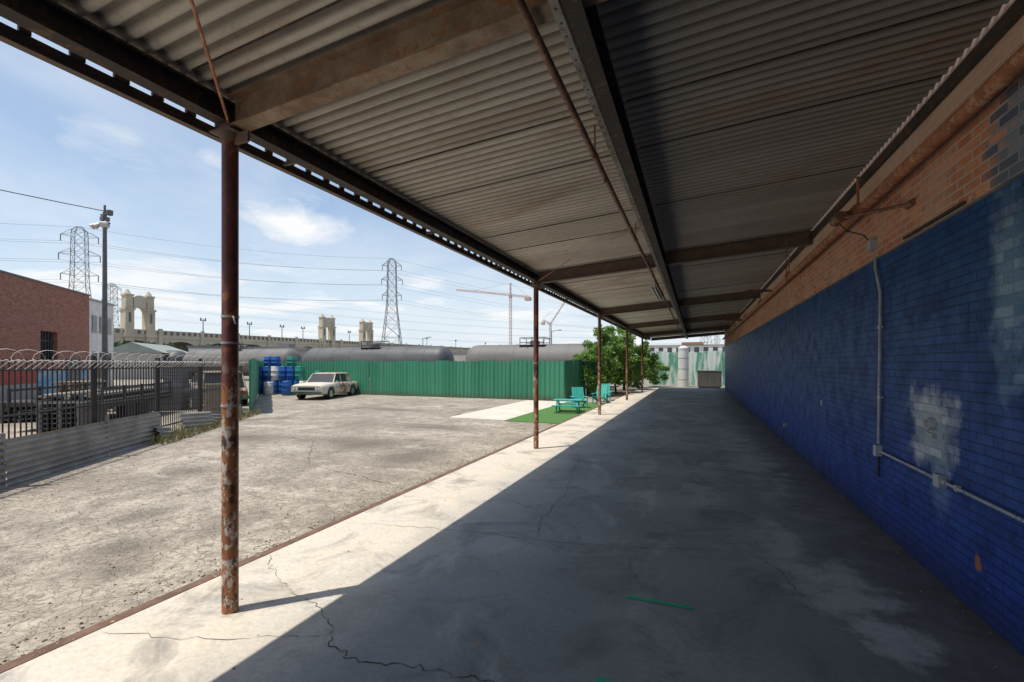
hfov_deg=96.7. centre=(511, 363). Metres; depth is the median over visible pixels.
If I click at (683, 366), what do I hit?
water tank
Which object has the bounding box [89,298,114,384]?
white two storey building
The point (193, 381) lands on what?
parked car
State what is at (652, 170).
corrugated canopy
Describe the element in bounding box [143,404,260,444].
dry weeds
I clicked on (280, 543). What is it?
gravel chips
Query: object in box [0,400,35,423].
pallet stack
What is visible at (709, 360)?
tarp covered fence
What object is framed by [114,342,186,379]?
yard shed
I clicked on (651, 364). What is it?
leafy shrub tree
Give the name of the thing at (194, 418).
broken corrugated panel
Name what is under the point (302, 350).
distant building
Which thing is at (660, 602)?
floor tape mark
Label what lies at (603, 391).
adirondack chair
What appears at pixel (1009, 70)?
rusty wall pipe
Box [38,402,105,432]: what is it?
pallet stack
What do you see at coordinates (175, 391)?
storage crates
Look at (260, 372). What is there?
plastic drum
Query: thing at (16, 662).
platform edge strip
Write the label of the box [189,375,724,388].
ground
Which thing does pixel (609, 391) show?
adirondack chair
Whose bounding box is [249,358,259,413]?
green metal fence
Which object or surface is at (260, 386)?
plastic drum
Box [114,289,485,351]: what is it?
arched concrete bridge
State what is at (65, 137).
sky
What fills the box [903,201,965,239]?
metal bar
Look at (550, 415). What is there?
artificial turf mat
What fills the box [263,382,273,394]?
plastic drum
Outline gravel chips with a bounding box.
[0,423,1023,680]
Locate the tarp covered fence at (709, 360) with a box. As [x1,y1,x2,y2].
[647,351,724,385]
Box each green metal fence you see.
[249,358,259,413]
[260,360,564,400]
[563,360,609,398]
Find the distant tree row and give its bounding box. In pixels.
[114,339,255,349]
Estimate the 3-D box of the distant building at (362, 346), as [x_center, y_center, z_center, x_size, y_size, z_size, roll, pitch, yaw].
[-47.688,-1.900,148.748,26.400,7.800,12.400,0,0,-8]
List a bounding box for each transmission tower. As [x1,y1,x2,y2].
[58,226,100,297]
[101,283,120,327]
[381,258,402,346]
[700,332,711,343]
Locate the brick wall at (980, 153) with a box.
[724,0,1023,346]
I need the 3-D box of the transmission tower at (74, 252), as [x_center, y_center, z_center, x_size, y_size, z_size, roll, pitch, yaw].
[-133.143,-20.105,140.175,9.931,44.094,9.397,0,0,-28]
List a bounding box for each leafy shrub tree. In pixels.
[572,324,637,392]
[603,327,670,389]
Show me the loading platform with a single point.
(746, 509)
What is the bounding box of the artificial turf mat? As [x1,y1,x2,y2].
[504,402,602,423]
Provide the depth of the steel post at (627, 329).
23.49 m
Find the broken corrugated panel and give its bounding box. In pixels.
[156,404,244,439]
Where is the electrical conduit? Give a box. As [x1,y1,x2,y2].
[839,223,1023,522]
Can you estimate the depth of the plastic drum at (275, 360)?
28.92 m
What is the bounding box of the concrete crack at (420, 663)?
[106,403,812,681]
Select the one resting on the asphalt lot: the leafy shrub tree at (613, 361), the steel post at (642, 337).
the leafy shrub tree at (613, 361)
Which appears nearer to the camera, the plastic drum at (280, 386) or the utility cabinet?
the plastic drum at (280, 386)
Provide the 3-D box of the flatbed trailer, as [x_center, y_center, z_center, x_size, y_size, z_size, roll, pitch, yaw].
[-14.177,1.319,16.198,2.220,1.239,6.500,0,0,-18]
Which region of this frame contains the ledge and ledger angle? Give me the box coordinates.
[724,0,1023,345]
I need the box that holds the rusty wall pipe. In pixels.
[722,44,1023,339]
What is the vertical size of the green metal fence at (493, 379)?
2.169 m
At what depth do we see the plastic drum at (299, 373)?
28.14 m
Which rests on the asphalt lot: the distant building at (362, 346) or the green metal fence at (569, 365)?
the green metal fence at (569, 365)
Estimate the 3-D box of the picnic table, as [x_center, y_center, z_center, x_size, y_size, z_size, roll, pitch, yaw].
[2.236,1.691,18.189,1.116,0.513,1.368,0,0,14]
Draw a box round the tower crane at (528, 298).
[457,283,531,342]
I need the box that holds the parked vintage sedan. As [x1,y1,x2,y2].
[289,372,357,398]
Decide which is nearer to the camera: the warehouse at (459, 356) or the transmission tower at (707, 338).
the warehouse at (459, 356)
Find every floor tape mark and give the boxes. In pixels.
[595,677,611,681]
[626,595,692,608]
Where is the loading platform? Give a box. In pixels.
[0,387,1023,681]
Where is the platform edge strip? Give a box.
[0,388,639,673]
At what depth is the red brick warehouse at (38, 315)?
23.41 m
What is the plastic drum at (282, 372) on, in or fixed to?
on the plastic drum at (280, 386)
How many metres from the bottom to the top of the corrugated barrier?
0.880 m
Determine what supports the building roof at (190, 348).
in the warehouse at (190, 348)
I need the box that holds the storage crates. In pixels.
[114,368,203,411]
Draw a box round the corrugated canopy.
[0,0,1009,340]
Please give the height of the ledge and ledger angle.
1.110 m
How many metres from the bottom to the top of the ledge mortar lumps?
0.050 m
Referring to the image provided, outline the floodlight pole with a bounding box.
[89,205,112,380]
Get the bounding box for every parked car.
[189,373,195,387]
[195,371,248,404]
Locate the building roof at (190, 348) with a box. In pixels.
[187,343,253,351]
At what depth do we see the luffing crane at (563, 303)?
438.00 m
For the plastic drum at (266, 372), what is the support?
on the plastic drum
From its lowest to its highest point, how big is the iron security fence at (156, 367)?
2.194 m
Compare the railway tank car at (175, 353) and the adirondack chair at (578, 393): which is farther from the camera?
the railway tank car at (175, 353)
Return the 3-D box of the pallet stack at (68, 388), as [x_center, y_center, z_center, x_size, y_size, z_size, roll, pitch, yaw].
[-17.078,1.325,18.107,1.060,1.250,1.264,0,0,-6]
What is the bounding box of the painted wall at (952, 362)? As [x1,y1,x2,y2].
[725,176,1023,655]
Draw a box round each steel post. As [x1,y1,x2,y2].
[209,122,250,614]
[530,282,544,448]
[597,314,604,414]
[625,328,630,399]
[641,336,644,391]
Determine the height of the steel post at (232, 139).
3.719 m
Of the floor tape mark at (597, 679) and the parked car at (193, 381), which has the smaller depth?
the floor tape mark at (597, 679)
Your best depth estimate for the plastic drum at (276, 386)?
28.92 m
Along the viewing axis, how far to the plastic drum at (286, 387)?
27.60 m
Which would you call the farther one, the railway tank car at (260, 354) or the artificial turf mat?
the railway tank car at (260, 354)
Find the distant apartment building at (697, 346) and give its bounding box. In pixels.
[634,342,724,356]
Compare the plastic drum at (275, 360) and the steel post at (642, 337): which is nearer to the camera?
the plastic drum at (275, 360)
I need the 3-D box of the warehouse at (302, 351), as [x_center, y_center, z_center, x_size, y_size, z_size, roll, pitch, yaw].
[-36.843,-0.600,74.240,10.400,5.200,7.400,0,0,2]
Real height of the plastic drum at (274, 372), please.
0.890 m
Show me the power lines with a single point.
(306, 283)
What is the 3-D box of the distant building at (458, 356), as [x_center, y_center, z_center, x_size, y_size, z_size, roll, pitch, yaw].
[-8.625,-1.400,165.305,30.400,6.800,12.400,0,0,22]
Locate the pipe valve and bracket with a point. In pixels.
(837, 218)
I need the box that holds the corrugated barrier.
[0,411,161,488]
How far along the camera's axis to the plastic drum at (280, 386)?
28.68 m
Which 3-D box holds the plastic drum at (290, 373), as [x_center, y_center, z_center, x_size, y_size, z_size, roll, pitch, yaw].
[-13.850,0.615,28.636,0.603,0.890,0.594,0,0,22]
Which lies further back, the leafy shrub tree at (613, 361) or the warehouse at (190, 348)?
the warehouse at (190, 348)
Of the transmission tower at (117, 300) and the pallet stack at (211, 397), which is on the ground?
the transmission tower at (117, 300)
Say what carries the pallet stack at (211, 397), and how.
on the asphalt lot
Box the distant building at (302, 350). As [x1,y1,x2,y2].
[245,344,312,359]
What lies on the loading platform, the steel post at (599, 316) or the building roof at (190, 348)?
the steel post at (599, 316)
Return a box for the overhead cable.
[0,189,103,210]
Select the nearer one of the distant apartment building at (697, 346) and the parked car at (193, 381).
the parked car at (193, 381)
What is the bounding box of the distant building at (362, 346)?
[318,346,369,347]
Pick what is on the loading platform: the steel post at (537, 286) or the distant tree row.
the steel post at (537, 286)
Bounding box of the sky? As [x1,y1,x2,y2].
[0,16,723,347]
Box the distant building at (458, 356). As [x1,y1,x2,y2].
[452,352,466,361]
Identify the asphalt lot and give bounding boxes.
[0,379,635,664]
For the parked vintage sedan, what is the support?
on the asphalt lot
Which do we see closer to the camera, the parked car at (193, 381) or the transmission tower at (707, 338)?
the parked car at (193, 381)
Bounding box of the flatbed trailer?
[5,381,171,417]
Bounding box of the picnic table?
[552,399,583,412]
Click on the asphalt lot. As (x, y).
(35, 531)
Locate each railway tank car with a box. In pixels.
[164,350,189,372]
[182,344,302,378]
[303,341,453,377]
[465,337,608,386]
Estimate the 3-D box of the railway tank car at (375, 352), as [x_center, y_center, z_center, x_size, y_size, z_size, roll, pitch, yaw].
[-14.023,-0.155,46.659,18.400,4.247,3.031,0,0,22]
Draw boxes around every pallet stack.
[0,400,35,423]
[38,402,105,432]
[54,381,108,410]
[203,383,220,411]
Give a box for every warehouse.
[0,270,90,401]
[187,343,253,351]
[245,344,312,359]
[318,346,369,347]
[452,352,466,361]
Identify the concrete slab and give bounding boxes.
[452,400,564,419]
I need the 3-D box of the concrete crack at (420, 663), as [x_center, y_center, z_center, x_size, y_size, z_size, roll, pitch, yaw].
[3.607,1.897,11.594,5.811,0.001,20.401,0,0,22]
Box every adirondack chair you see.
[570,387,587,407]
[591,385,608,403]
[602,384,611,400]
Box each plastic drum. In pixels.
[259,366,262,379]
[259,380,262,393]
[263,356,270,365]
[263,366,270,379]
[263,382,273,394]
[270,380,278,393]
[271,356,280,365]
[271,366,278,379]
[279,366,286,379]
[279,380,286,393]
[282,381,291,395]
[287,356,296,365]
[287,366,294,380]
[295,366,304,380]
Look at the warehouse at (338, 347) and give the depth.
141.38 m
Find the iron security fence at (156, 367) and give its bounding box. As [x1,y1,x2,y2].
[0,349,247,465]
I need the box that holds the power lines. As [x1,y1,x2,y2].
[0,223,717,343]
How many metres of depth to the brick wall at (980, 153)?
4.04 m
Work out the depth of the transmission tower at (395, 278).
181.75 m
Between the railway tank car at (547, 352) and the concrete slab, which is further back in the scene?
the railway tank car at (547, 352)
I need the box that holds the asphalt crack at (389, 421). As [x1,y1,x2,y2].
[255,403,530,486]
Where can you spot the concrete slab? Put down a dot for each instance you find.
(508, 411)
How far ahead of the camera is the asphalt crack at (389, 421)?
13.63 m
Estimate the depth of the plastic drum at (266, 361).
29.16 m
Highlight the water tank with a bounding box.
[678,346,688,386]
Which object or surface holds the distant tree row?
on the ground
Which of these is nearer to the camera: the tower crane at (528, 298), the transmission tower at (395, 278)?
the transmission tower at (395, 278)
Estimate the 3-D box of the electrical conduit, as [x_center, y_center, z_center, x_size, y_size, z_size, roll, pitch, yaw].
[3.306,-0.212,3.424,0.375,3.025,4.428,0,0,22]
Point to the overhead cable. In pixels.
(50, 200)
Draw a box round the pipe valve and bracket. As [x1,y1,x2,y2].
[724,198,915,320]
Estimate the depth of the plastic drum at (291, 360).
28.41 m
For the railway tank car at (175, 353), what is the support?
on the railway track
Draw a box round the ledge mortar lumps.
[731,193,975,342]
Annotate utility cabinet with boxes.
[697,370,721,387]
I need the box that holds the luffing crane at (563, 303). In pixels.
[541,302,564,340]
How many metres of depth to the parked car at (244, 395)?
20.81 m
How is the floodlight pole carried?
on the asphalt lot

